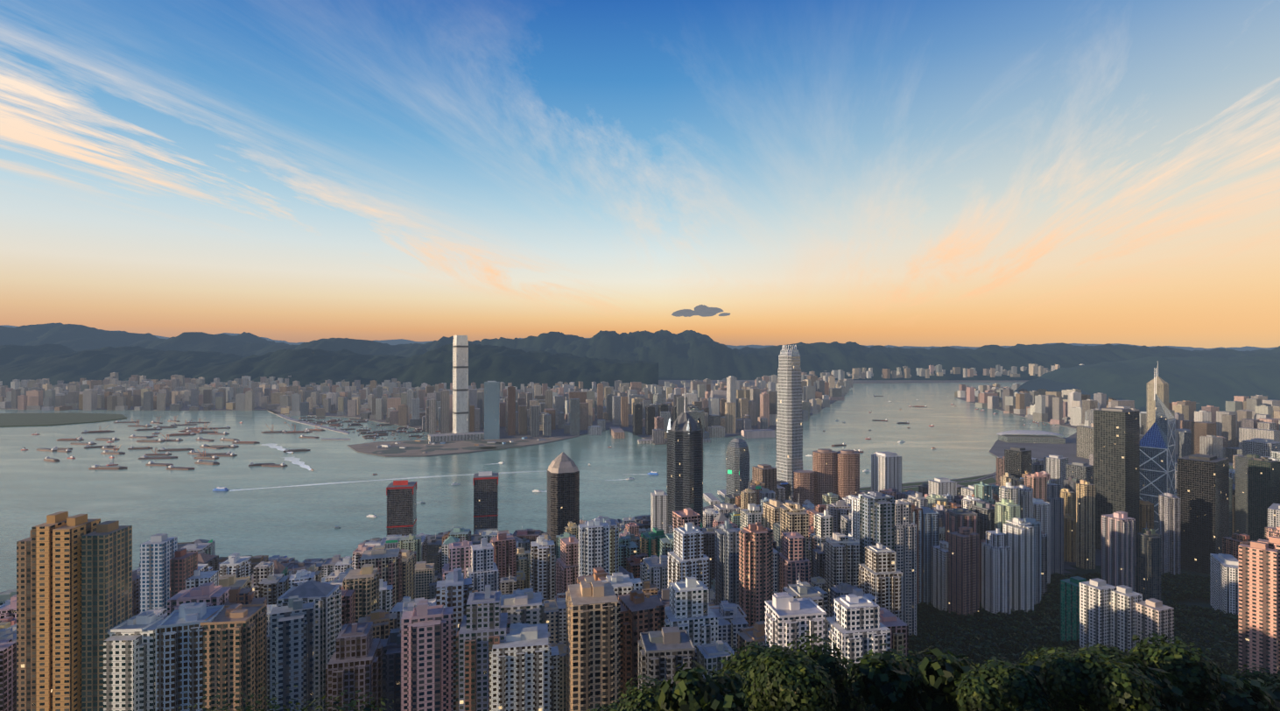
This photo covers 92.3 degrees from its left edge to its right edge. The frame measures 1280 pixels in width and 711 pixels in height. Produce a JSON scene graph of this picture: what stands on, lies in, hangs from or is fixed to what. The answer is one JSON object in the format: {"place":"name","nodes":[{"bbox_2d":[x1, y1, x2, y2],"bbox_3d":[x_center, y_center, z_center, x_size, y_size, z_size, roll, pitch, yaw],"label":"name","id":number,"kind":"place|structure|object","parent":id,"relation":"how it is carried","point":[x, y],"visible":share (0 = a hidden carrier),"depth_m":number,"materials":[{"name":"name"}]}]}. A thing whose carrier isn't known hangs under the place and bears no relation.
{"place":"outdoors","nodes":[
{"label":"outdoors","id":0,"kind":"place"},
{"bbox_2d":[0,412,126,427],"bbox_3d":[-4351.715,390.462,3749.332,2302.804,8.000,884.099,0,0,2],"label":"stonecutters ground","id":1,"kind":"structure","parent":0,"point":[26,419],"depth_m":3759.72,"materials":[{"name":"grey concrete"}]},
{"bbox_2d":[267,409,349,434],"bbox_3d":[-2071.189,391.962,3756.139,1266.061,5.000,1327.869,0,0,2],"label":"breakwater","id":2,"kind":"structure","parent":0,"point":[309,424],"depth_m":3528.90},
{"bbox_2d":[0,343,658,389],"bbox_3d":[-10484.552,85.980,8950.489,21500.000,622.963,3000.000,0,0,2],"label":"mountain","id":3,"kind":"structure","parent":0,"point":[53,363],"depth_m":7874.12,"materials":[{"name":"green plant"}]},
{"bbox_2d":[321,438,350,440],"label":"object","id":4,"kind":"structure","parent":0,"point":[335,439],"depth_m":2865.39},
{"bbox_2d":[349,436,563,455],"bbox_3d":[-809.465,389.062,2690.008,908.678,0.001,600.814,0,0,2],"label":"reclaimed land","id":5,"kind":"structure","parent":0,"point":[459,445],"depth_m":2673.23,"materials":[{"name":"grey concrete"}]},
{"bbox_2d":[358,436,545,454],"bbox_3d":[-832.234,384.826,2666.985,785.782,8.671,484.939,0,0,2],"label":"kowloon site clutter","id":6,"kind":"object","parent":5,"relation":"on","point":[403,449],"visible":0.85,"depth_m":2616.50,"materials":[{"name":"grey concrete"}]},
{"bbox_2d":[2,379,1029,457],"bbox_3d":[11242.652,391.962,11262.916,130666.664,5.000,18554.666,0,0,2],"label":"kowloon ground","id":7,"kind":"structure","parent":0,"point":[556,432],"depth_m":3953.32,"materials":[{"name":"grey concrete"}]},
{"bbox_2d":[0,363,1279,465],"bbox_3d":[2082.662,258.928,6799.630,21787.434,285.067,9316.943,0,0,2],"label":"distant city buildings","id":8,"kind":"structure","parent":7,"relation":"on","point":[1210,430],"depth_m":4096.02,"materials":[{"name":"beige concrete"}]},
{"bbox_2d":[0,382,1076,592],"bbox_3d":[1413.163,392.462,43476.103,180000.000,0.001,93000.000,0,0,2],"label":"sea water","id":9,"kind":"structure","parent":0,"point":[299,521],"depth_m":2100.25,"materials":[{"name":"blue liquid"}]},
{"bbox_2d":[21,394,1055,527],"bbox_3d":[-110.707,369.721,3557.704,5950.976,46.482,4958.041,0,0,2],"label":"boats","id":10,"kind":"object","parent":9,"relation":"on","point":[199,453],"visible":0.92,"depth_m":2813.59,"materials":[{"name":"paint"}]},
{"bbox_2d":[229,443,871,503],"bbox_3d":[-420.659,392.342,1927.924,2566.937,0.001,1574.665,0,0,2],"label":"wake foam","id":11,"kind":"object","parent":9,"relation":"on","point":[296,460],"depth_m":2132.12,"materials":[{"name":"white liquid"}]},
{"bbox_2d":[479,428,609,441],"bbox_3d":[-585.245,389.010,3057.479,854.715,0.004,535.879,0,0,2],"label":"waterfront promenade","id":12,"kind":"structure","parent":0,"point":[534,439],"depth_m":2869.66,"materials":[{"name":"grey concrete"}]},
{"bbox_2d":[0,322,1267,379],"bbox_3d":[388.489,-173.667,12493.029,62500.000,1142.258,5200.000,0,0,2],"label":"mountain range","id":13,"kind":"structure","parent":0,"point":[688,355],"depth_m":11271.47,"materials":[{"name":"green plant"}]},
{"bbox_2d":[1,324,1277,351],"bbox_3d":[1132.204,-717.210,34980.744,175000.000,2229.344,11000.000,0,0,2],"label":"mountain","id":14,"kind":"structure","parent":0,"point":[408,341],"depth_m":33608.70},
{"bbox_2d":[0,0,1279,348],"label":"sky","id":15,"kind":"structure","parent":0,"point":[867,172],"materials":[{"name":"blue"}]},
{"bbox_2d":[671,304,730,316],"bbox_3d":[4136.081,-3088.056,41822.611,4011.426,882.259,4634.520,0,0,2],"label":"cloud","id":16,"kind":"structure","parent":0,"point":[703,311],"depth_m":41063.41,"materials":[{"name":"grey"}]},
{"bbox_2d":[178,571,1279,710],"bbox_3d":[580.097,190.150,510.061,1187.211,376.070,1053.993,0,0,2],"label":"tree","id":17,"kind":"object","parent":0,"point":[982,659],"depth_m":67.89,"materials":[{"name":"green plant"}]},
{"bbox_2d":[708,473,996,508],"bbox_3d":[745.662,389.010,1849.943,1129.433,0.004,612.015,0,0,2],"label":"bypass road","id":18,"kind":"structure","parent":0,"point":[988,476],"depth_m":1907.07,"materials":[{"name":"grey asphalt"}]},
{"bbox_2d":[859,474,996,493],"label":"tamar lawn","id":19,"kind":"structure","parent":0,"point":[991,480],"depth_m":1881.21,"materials":[{"name":"green plant"}]},
{"bbox_2d":[703,394,1232,510],"bbox_3d":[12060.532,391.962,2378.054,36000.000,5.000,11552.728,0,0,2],"label":"waterfront land","id":20,"kind":"structure","parent":0,"point":[1068,449],"depth_m":2575.13,"materials":[{"name":"grey concrete"}]},
{"bbox_2d":[0,450,1279,710],"bbox_3d":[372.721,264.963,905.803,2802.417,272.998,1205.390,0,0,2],"label":"apartment buildings","id":21,"kind":"structure","parent":20,"relation":"on","point":[592,614],"depth_m":489.54,"materials":[{"name":"grey concrete"}]},
{"bbox_2d":[386,335,1279,615],"bbox_3d":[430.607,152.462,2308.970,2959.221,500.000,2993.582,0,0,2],"label":"skyscrapers","id":22,"kind":"structure","parent":20,"relation":"on","point":[1128,470],"depth_m":1231.66,"materials":[{"name":"grey glass"}]},
{"bbox_2d":[706,473,996,507],"bbox_3d":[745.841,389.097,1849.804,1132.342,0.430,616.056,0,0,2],"label":"bypass kerb","id":23,"kind":"structure","parent":20,"relation":"on","point":[916,485],"depth_m":1906.62,"materials":[{"name":"grey concrete"}]},
{"bbox_2d":[637,429,1065,505],"bbox_3d":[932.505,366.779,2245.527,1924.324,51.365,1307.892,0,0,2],"label":"waterfront buildings","id":24,"kind":"structure","parent":20,"relation":"on","point":[712,499],"depth_m":2751.77,"materials":[{"name":"white concrete"}]},
{"bbox_2d":[859,454,1242,492],"bbox_3d":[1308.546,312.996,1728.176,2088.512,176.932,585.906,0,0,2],"label":"buildings","id":25,"kind":"structure","parent":20,"relation":"on","point":[1037,465],"depth_m":1697.86,"materials":[{"name":"grey concrete"}]},
{"bbox_2d":[1063,548,1215,610],"bbox_3d":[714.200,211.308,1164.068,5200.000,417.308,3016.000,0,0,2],"label":"hillside terrain","id":26,"kind":"structure","parent":0,"point":[1071,568],"depth_m":1090.87,"materials":[{"name":"green plant"}]},
{"bbox_2d":[16,511,1279,710],"bbox_3d":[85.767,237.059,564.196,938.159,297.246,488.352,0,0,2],"label":"apartment towers","id":27,"kind":"structure","parent":26,"relation":"on","point":[73,590],"depth_m":345.20,"materials":[{"name":"beige concrete"}]},
{"bbox_2d":[999,345,1279,411],"bbox_3d":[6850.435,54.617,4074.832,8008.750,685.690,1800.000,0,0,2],"label":"hill","id":28,"kind":"structure","parent":0,"point":[1206,381],"depth_m":3801.42,"materials":[{"name":"green plant"}]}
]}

